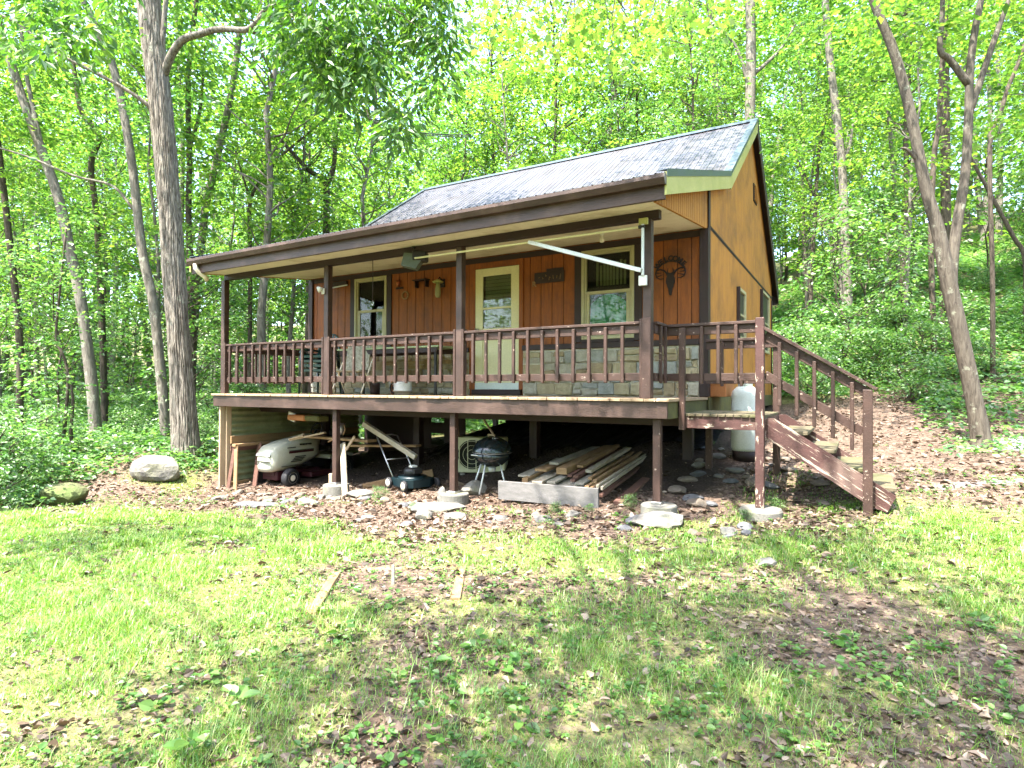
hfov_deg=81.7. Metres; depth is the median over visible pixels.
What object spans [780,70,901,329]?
forest tree
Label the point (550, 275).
carved plaque
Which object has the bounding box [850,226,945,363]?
sapling
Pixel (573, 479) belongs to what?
lumber board
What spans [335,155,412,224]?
forest tree
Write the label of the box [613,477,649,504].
lumber board
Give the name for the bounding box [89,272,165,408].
sapling
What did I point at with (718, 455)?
stone
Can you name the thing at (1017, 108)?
forest tree
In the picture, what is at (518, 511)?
stone
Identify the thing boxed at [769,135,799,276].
forest tree
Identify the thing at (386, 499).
stone
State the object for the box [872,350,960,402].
shrub
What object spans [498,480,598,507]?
front plank
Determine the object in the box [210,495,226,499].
stone
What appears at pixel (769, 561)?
stone
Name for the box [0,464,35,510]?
shrub
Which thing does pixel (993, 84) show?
forest tree
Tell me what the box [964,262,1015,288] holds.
shrub
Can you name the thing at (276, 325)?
forest tree
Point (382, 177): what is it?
forest tree
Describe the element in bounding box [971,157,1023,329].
tree
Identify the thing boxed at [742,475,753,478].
stone
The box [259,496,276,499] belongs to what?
stone
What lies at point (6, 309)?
forest tree
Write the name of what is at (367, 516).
stone
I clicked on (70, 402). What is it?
shrub
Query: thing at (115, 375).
sapling
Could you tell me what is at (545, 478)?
lumber board
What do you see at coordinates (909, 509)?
shrub
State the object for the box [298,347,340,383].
garden chair
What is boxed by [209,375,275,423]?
shrub
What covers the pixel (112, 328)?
sapling
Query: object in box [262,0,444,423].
forest tree
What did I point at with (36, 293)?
forest tree
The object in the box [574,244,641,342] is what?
window
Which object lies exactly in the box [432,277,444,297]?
wall lantern
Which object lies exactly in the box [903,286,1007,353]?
shrub
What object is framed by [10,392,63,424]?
shrub
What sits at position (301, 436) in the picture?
garden tool
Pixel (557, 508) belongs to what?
shrub
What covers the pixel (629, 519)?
stone
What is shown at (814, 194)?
tree
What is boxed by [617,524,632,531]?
stone
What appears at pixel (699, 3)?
forest tree
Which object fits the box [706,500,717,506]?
stone
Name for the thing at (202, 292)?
sapling
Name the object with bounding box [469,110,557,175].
forest tree
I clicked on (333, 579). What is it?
garden bed
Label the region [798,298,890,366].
shrub
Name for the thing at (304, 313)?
forest tree
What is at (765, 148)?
forest tree
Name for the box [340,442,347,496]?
leaning board
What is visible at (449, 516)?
stone
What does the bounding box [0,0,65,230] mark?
forest tree
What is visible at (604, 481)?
lumber board
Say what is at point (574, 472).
lumber board
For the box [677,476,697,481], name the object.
stone
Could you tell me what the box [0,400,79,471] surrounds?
shrub
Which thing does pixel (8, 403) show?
shrub
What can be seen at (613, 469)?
lumber board
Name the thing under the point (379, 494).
shrub
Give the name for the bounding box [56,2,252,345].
forest tree
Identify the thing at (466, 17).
sky
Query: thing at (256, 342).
sapling
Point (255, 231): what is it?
forest tree
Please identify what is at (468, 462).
air conditioner
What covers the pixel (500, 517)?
stone
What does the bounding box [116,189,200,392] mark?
forest tree
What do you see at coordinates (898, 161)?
sapling
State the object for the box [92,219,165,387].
forest tree
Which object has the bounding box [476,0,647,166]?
forest tree
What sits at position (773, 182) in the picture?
sapling
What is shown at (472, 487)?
stone
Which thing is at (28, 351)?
sapling
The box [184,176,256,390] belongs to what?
forest tree
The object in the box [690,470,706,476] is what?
stone
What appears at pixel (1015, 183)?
sapling
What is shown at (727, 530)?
stone
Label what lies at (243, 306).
sapling
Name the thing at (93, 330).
sapling
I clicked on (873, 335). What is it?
shrub
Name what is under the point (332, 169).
tree
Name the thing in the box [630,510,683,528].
flat rock
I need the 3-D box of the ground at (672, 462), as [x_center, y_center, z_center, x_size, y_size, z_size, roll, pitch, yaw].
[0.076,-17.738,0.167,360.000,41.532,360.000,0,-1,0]
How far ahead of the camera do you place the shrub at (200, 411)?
14.24 m
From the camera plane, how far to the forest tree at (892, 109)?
26.06 m
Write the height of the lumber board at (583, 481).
0.344 m
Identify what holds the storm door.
in the cabin
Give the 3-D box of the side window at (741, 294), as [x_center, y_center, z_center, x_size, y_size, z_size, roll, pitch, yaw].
[4.162,-1.246,10.721,0.059,0.930,0.750,0,-1,30]
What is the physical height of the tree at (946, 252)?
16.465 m
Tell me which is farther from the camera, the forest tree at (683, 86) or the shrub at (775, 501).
the forest tree at (683, 86)
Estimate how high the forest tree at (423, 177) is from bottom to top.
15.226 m
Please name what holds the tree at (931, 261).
on the ground at (672, 462)
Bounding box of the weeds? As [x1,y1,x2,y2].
[0,444,1023,767]
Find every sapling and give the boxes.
[0,184,138,429]
[0,289,56,387]
[0,301,60,405]
[1,352,13,397]
[28,316,99,402]
[48,322,138,418]
[53,296,155,414]
[84,346,134,402]
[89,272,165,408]
[107,201,247,401]
[124,219,260,406]
[134,336,204,404]
[153,339,220,403]
[167,335,232,408]
[197,291,278,394]
[197,319,242,394]
[202,277,299,399]
[229,309,283,391]
[266,298,305,392]
[766,175,806,264]
[778,196,940,372]
[802,170,937,333]
[804,195,886,293]
[805,195,872,303]
[828,145,925,308]
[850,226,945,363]
[850,227,895,298]
[860,148,951,268]
[875,222,939,315]
[885,203,934,267]
[936,95,1023,275]
[981,167,1023,269]
[984,130,1023,302]
[993,157,1023,215]
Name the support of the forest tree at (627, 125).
on the ground at (672, 462)
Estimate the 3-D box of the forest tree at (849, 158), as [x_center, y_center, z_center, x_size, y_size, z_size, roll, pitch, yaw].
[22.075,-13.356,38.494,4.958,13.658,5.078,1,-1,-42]
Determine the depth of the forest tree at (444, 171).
25.73 m
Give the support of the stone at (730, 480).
on the ground at (672, 462)
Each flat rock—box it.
[408,502,466,513]
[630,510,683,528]
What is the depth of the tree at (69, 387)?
11.90 m
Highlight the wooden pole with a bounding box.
[362,421,417,459]
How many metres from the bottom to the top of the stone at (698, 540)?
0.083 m
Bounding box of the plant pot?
[370,383,380,393]
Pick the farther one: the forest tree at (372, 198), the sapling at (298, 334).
the forest tree at (372, 198)
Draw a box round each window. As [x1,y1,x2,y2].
[350,274,391,347]
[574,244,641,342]
[737,286,745,337]
[760,289,769,354]
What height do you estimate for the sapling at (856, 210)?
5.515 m
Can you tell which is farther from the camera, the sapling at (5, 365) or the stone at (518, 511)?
the sapling at (5, 365)
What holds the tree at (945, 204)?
on the ground at (672, 462)
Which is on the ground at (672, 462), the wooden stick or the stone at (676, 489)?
the stone at (676, 489)
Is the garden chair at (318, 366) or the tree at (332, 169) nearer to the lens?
the garden chair at (318, 366)
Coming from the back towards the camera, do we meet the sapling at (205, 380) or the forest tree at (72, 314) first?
the forest tree at (72, 314)
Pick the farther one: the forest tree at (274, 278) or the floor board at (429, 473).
the forest tree at (274, 278)
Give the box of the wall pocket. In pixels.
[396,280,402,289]
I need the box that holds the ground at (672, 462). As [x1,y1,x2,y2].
[0,210,1023,767]
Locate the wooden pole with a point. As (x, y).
(390, 440)
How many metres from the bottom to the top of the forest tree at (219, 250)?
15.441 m
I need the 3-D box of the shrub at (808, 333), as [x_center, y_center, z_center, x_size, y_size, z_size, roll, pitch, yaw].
[7.463,-0.527,15.411,2.464,2.492,2.414,0,-1,44]
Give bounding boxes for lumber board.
[518,458,558,476]
[522,472,544,481]
[526,462,621,486]
[532,470,559,483]
[535,458,575,471]
[547,474,568,483]
[549,446,598,464]
[556,445,612,474]
[567,450,614,476]
[570,473,588,481]
[573,449,620,477]
[575,455,624,485]
[577,444,619,467]
[585,447,630,472]
[585,481,595,487]
[588,451,633,479]
[590,457,638,487]
[593,451,641,482]
[596,454,645,487]
[599,467,639,496]
[601,456,645,489]
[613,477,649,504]
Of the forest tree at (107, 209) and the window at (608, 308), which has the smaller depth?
the window at (608, 308)
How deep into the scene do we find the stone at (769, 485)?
7.36 m
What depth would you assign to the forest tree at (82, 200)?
30.74 m
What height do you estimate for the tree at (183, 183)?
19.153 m
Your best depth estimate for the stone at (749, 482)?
7.53 m
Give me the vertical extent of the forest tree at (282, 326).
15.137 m
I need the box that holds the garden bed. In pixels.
[306,566,464,614]
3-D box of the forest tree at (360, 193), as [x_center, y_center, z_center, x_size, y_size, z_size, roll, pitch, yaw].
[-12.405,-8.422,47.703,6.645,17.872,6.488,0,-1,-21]
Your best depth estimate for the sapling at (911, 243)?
30.85 m
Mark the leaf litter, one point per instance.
(454, 524)
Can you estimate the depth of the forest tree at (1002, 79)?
28.94 m
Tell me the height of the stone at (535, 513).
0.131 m
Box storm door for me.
[475,265,518,389]
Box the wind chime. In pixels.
[372,260,373,305]
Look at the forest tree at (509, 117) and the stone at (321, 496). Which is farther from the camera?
the forest tree at (509, 117)
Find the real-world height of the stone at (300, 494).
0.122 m
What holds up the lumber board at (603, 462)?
on the lumber board at (583, 481)
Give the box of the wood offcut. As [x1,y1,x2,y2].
[346,435,355,450]
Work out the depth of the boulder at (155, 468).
10.51 m
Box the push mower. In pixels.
[376,434,440,491]
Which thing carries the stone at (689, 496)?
on the ground at (672, 462)
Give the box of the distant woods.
[0,0,1023,393]
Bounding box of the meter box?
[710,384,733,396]
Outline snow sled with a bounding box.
[288,411,328,421]
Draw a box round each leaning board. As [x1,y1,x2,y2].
[252,443,261,485]
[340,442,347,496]
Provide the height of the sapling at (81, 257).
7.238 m
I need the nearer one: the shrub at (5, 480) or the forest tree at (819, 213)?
the shrub at (5, 480)
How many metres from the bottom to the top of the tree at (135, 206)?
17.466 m
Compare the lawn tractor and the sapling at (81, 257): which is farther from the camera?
the sapling at (81, 257)
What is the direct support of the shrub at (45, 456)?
on the ground at (672, 462)
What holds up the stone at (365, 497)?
on the ground at (672, 462)
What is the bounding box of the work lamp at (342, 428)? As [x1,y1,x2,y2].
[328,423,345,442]
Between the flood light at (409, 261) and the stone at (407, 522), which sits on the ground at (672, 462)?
the stone at (407, 522)
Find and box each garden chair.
[298,334,340,376]
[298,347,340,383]
[298,351,340,388]
[298,351,340,393]
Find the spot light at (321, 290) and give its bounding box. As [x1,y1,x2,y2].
[316,286,324,293]
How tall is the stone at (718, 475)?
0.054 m
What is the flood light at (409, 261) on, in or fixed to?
attached to the cabin
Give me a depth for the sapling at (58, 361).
28.99 m
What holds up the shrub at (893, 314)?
on the ground at (672, 462)
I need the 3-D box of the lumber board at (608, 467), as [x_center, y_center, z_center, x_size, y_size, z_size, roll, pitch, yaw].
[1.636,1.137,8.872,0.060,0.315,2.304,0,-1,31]
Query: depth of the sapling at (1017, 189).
17.88 m
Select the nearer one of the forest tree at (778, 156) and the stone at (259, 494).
the stone at (259, 494)
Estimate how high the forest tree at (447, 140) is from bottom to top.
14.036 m
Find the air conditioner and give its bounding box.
[458,436,507,474]
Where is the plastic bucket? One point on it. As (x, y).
(401, 388)
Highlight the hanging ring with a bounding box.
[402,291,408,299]
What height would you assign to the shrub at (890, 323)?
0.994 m
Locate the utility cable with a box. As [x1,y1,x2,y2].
[350,105,470,136]
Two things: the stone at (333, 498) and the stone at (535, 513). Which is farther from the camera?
the stone at (333, 498)
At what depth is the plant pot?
10.20 m
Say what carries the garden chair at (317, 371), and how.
on the cabin
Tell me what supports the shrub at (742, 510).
on the ground at (672, 462)
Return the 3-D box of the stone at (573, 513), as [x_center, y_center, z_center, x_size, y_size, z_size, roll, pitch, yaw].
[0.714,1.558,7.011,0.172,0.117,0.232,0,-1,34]
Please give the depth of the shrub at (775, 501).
6.72 m
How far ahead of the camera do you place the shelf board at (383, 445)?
10.14 m
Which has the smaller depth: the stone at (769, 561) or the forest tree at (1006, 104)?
the stone at (769, 561)
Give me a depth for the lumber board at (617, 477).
8.08 m
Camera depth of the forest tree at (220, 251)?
42.59 m
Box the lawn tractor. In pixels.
[256,423,353,486]
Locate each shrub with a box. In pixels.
[0,393,33,426]
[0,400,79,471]
[0,404,59,502]
[0,423,86,488]
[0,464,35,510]
[5,404,113,459]
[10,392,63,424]
[23,400,100,443]
[47,392,87,415]
[107,408,153,432]
[123,391,156,417]
[133,395,158,420]
[139,394,217,436]
[197,391,218,417]
[198,411,218,438]
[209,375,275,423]
[371,485,390,497]
[548,500,562,512]
[583,503,594,511]
[619,494,637,506]
[736,508,753,519]
[766,494,786,508]
[772,296,872,380]
[772,314,851,394]
[772,319,804,369]
[783,343,851,402]
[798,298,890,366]
[827,321,914,381]
[844,305,887,328]
[853,303,948,366]
[872,317,911,327]
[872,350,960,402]
[880,313,981,380]
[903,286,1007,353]
[904,505,921,515]
[923,261,971,292]
[951,336,1011,375]
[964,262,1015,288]
[996,247,1022,268]
[996,288,1023,336]
[1009,320,1023,346]
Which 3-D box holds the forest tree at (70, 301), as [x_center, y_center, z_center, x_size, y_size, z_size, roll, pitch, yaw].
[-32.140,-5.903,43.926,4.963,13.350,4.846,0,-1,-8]
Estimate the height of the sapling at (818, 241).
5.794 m
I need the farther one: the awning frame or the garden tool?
the garden tool
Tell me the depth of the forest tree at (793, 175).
40.73 m
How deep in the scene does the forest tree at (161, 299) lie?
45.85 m
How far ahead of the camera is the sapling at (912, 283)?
21.44 m
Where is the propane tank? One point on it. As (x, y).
(743, 441)
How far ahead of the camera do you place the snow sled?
10.40 m
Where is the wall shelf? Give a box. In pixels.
[412,278,429,287]
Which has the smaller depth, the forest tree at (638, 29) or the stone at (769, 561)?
the stone at (769, 561)
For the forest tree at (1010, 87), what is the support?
on the ground at (672, 462)
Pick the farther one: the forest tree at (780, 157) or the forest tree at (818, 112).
the forest tree at (780, 157)
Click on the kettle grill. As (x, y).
(491, 452)
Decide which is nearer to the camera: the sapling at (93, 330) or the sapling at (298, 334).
the sapling at (93, 330)
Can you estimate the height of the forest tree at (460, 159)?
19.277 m
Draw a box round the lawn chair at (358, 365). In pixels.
[333,346,372,393]
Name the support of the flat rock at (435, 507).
on the ground at (672, 462)
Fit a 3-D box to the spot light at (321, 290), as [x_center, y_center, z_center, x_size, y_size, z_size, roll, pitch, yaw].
[-3.069,-1.503,9.489,0.124,0.117,0.098,1,-1,-35]
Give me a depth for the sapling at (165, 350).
18.74 m
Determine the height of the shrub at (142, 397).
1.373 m
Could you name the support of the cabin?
on the ground at (672, 462)
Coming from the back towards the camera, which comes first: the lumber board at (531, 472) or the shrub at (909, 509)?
the lumber board at (531, 472)
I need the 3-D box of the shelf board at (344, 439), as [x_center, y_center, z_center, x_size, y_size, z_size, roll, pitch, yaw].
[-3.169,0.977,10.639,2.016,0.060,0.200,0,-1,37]
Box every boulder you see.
[39,482,88,505]
[129,455,179,481]
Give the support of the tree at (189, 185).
on the ground at (672, 462)
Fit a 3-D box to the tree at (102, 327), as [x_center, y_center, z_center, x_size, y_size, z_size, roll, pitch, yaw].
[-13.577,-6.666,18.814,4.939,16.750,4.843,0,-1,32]
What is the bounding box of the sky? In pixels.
[0,0,1023,324]
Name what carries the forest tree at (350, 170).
on the ground at (672, 462)
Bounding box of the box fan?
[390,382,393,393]
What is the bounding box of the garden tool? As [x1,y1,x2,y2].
[288,432,325,440]
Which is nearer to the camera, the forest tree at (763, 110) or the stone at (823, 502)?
the stone at (823, 502)
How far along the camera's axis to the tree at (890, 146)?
26.04 m
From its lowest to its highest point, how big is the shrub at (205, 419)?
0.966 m
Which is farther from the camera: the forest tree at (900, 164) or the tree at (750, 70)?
the forest tree at (900, 164)
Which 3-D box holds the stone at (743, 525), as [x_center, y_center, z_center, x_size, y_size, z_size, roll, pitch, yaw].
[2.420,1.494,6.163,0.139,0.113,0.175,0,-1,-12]
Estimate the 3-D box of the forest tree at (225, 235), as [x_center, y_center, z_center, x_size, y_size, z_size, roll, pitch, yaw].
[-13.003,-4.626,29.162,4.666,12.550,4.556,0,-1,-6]
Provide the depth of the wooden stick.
9.02 m
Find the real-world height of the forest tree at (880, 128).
16.600 m
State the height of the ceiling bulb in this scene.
0.152 m
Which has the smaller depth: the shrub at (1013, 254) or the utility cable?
the utility cable
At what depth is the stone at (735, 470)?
7.96 m
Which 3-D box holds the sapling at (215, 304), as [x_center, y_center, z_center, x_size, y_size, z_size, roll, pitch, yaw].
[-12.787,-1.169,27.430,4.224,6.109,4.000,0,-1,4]
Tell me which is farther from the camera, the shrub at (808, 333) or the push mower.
the shrub at (808, 333)
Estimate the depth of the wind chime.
9.02 m
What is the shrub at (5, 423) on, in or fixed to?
on the ground at (672, 462)
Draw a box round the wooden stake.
[391,565,394,583]
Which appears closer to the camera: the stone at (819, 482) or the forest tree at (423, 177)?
the stone at (819, 482)
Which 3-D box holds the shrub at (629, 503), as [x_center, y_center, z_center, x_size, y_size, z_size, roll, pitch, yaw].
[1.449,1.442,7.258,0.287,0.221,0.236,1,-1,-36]
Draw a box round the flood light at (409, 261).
[401,246,427,270]
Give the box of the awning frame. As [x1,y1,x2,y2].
[414,217,647,285]
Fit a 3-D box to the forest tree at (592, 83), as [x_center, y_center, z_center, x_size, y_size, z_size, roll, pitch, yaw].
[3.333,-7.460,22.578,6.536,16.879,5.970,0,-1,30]
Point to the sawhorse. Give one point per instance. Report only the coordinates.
(234, 461)
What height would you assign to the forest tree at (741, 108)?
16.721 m
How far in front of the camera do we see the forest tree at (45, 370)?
35.26 m
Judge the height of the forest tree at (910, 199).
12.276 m
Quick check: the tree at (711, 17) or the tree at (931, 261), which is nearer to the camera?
the tree at (931, 261)
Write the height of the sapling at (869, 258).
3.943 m
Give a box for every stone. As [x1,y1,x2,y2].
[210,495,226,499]
[235,501,256,506]
[246,501,280,507]
[255,493,268,496]
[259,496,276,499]
[294,492,304,497]
[296,498,313,504]
[314,494,325,498]
[329,496,338,500]
[346,489,372,497]
[360,496,370,499]
[361,515,373,518]
[380,497,390,501]
[401,521,412,526]
[415,508,432,520]
[437,486,445,501]
[443,512,466,520]
[461,480,486,494]
[494,515,507,520]
[512,510,523,513]
[531,511,541,518]
[534,515,552,521]
[564,510,578,517]
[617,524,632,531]
[625,514,638,524]
[668,485,686,493]
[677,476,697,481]
[682,494,703,500]
[685,498,707,506]
[687,528,697,536]
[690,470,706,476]
[691,461,704,467]
[695,538,711,544]
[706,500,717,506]
[713,453,725,458]
[714,474,723,477]
[720,527,737,535]
[723,478,738,482]
[725,467,744,473]
[736,521,752,529]
[740,529,750,535]
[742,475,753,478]
[745,477,768,486]
[755,557,776,566]
[765,481,779,488]
[780,456,790,461]
[780,467,796,471]
[810,479,829,485]
[815,499,830,505]
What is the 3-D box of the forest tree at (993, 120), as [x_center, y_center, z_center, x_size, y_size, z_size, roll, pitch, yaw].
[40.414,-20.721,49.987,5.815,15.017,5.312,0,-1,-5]
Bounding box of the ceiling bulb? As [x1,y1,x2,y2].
[599,233,604,242]
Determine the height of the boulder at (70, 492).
0.418 m
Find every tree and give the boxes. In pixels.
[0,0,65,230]
[0,0,98,432]
[0,0,141,433]
[0,0,237,436]
[0,0,478,457]
[0,44,123,403]
[0,53,104,410]
[0,91,107,416]
[0,115,41,333]
[0,116,83,355]
[0,145,97,395]
[0,152,94,408]
[0,196,27,356]
[0,198,137,451]
[1,0,157,422]
[1,73,144,387]
[16,167,119,390]
[17,24,185,405]
[39,241,96,359]
[41,138,157,395]
[47,261,90,368]
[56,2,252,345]
[87,0,268,392]
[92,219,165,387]
[94,0,248,242]
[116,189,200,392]
[133,212,193,382]
[135,0,378,392]
[143,79,299,385]
[146,0,317,362]
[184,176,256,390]
[195,159,290,357]
[195,216,256,343]
[198,242,242,358]
[201,33,361,392]
[206,197,255,342]
[208,116,312,385]
[217,161,300,305]
[218,117,325,390]
[226,177,297,311]
[233,32,378,392]
[253,46,361,236]
[257,196,317,324]
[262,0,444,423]
[263,196,313,387]
[270,184,322,359]
[284,113,383,393]
[294,228,332,339]
[331,120,437,222]
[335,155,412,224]
[335,169,394,223]
[341,179,393,229]
[369,86,489,215]
[381,61,510,200]
[390,137,457,201]
[393,122,455,200]
[418,0,569,180]
[425,55,539,187]
[436,143,482,179]
[448,0,744,112]
[448,13,590,175]
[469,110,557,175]
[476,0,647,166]
[519,0,680,166]
[563,0,724,157]
[573,42,695,156]
[574,88,688,152]
[616,0,768,145]
[619,71,700,143]
[624,56,743,140]
[631,2,761,134]
[654,0,762,121]
[675,0,815,119]
[679,53,795,262]
[684,11,794,208]
[715,96,794,264]
[740,89,800,244]
[741,0,887,316]
[756,0,876,323]
[756,5,857,292]
[759,0,1023,447]
[760,91,809,280]
[761,113,787,221]
[764,141,805,284]
[766,0,913,330]
[767,82,838,283]
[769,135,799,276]
[776,8,902,243]
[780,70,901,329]
[788,144,836,273]
[801,97,867,231]
[808,3,924,274]
[810,68,889,275]
[814,0,1022,307]
[820,0,1009,328]
[836,0,975,297]
[838,0,1023,356]
[842,27,937,270]
[859,65,972,292]
[863,132,910,251]
[889,58,962,244]
[921,0,1023,378]
[923,0,950,322]
[953,2,1023,149]
[954,49,1020,172]
[955,1,1023,142]
[961,0,1023,121]
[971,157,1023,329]
[981,29,1023,184]
[996,57,1023,166]
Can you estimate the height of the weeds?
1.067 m
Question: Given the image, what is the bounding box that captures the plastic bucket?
[393,382,411,394]
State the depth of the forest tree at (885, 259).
36.24 m
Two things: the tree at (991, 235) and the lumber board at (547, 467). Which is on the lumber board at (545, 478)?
the lumber board at (547, 467)
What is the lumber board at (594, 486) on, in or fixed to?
on the ground at (672, 462)
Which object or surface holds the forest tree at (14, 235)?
on the ground at (672, 462)
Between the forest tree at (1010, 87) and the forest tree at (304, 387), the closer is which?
the forest tree at (304, 387)
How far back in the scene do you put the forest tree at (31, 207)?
36.04 m
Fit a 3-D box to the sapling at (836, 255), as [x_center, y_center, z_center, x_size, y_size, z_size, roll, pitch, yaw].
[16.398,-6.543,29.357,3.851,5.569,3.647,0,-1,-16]
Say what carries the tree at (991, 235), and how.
on the ground at (672, 462)
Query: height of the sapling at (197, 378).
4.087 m
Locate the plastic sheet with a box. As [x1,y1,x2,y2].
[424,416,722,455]
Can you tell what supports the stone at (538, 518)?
on the ground at (672, 462)
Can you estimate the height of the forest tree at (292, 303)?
13.338 m
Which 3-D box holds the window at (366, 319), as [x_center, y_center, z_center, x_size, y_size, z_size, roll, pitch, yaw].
[-2.767,-1.371,11.646,1.085,1.458,0.080,0,-1,30]
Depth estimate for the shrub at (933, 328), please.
14.52 m
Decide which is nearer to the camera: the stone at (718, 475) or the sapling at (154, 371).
the stone at (718, 475)
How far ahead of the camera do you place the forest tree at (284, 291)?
40.78 m
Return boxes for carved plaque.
[532,267,563,286]
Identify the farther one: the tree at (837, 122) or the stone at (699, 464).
the tree at (837, 122)
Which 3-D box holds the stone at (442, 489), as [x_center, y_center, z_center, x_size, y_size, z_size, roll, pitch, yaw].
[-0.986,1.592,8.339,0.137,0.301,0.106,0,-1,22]
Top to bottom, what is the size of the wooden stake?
0.192 m
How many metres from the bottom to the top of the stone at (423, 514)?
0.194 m
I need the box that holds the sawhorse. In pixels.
[227,441,270,489]
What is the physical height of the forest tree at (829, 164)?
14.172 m
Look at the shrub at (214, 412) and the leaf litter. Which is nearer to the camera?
the leaf litter
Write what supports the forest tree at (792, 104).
on the ground at (672, 462)
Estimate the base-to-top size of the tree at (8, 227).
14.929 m
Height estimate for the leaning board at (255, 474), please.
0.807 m
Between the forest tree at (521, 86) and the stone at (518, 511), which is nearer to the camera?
the stone at (518, 511)
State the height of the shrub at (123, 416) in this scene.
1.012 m
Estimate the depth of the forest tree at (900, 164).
47.23 m
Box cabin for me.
[186,118,896,521]
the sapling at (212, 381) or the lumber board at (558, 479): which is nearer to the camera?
the lumber board at (558, 479)
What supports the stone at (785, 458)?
on the ground at (672, 462)
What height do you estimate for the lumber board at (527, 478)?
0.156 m
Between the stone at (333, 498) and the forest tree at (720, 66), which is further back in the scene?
the forest tree at (720, 66)
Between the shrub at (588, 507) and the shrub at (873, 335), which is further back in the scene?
the shrub at (873, 335)
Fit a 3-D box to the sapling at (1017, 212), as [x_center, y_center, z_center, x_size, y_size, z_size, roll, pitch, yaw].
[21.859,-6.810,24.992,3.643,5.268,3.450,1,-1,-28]
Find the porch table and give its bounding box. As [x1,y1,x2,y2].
[337,345,452,394]
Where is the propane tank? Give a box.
[731,384,754,462]
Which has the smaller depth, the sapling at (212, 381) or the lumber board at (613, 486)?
the lumber board at (613, 486)
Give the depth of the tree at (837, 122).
22.01 m
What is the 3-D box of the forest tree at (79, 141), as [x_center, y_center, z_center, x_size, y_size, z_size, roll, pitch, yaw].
[-19.855,-7.932,29.263,7.301,19.130,6.909,0,-1,-17]
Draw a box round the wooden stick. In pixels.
[483,419,493,433]
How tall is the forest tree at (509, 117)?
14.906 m
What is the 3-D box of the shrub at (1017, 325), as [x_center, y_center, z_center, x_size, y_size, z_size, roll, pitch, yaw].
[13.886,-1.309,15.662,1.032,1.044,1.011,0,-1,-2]
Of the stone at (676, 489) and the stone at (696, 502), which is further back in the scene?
the stone at (676, 489)
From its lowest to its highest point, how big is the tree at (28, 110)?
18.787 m
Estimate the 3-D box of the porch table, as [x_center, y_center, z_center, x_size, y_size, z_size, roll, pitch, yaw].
[-2.025,-0.221,10.420,2.300,0.810,0.640,0,-1,30]
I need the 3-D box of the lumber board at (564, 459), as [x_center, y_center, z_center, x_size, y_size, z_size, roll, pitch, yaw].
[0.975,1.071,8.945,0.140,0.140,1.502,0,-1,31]
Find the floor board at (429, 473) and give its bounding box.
[362,469,433,488]
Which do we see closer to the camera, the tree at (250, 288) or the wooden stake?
the wooden stake
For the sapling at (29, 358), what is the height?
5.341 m
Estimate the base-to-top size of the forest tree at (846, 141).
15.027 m
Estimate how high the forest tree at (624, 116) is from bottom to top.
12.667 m
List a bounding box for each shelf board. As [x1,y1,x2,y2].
[304,435,376,442]
[350,444,420,446]
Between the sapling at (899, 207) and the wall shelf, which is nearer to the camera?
the wall shelf
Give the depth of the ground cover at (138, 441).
14.84 m
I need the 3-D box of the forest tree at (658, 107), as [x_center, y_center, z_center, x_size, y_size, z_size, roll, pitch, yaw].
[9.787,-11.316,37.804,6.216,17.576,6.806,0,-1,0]
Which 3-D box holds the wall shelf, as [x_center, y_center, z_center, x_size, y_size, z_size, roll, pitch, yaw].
[-1.677,-1.855,10.920,0.320,0.140,0.140,0,-1,30]
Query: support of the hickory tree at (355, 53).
on the ground at (672, 462)
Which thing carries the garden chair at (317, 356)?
on the garden chair at (317, 361)
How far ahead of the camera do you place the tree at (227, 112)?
19.98 m
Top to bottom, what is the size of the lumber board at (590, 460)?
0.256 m
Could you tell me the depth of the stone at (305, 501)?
8.67 m
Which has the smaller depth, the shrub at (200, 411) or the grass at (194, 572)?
the grass at (194, 572)
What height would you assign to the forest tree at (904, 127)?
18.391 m
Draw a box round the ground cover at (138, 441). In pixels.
[0,223,1023,509]
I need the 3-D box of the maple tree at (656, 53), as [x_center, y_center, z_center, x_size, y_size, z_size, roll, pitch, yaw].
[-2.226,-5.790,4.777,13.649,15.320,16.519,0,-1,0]
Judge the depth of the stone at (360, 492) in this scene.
9.01 m
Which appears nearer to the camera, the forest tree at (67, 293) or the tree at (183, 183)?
the tree at (183, 183)
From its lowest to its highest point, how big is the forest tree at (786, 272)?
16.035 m
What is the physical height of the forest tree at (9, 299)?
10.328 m
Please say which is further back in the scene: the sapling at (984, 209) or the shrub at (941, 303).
the sapling at (984, 209)
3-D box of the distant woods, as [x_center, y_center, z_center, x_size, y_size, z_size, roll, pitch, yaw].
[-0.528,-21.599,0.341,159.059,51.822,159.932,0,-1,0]
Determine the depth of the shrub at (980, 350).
14.08 m
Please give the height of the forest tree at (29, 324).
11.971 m
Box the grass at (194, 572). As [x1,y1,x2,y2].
[0,432,1023,767]
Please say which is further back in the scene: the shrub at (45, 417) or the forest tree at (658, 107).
the forest tree at (658, 107)
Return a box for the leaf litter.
[0,360,1023,767]
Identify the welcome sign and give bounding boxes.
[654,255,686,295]
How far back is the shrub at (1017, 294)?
16.49 m
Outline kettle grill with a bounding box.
[471,434,511,494]
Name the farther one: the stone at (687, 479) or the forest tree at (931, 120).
the forest tree at (931, 120)

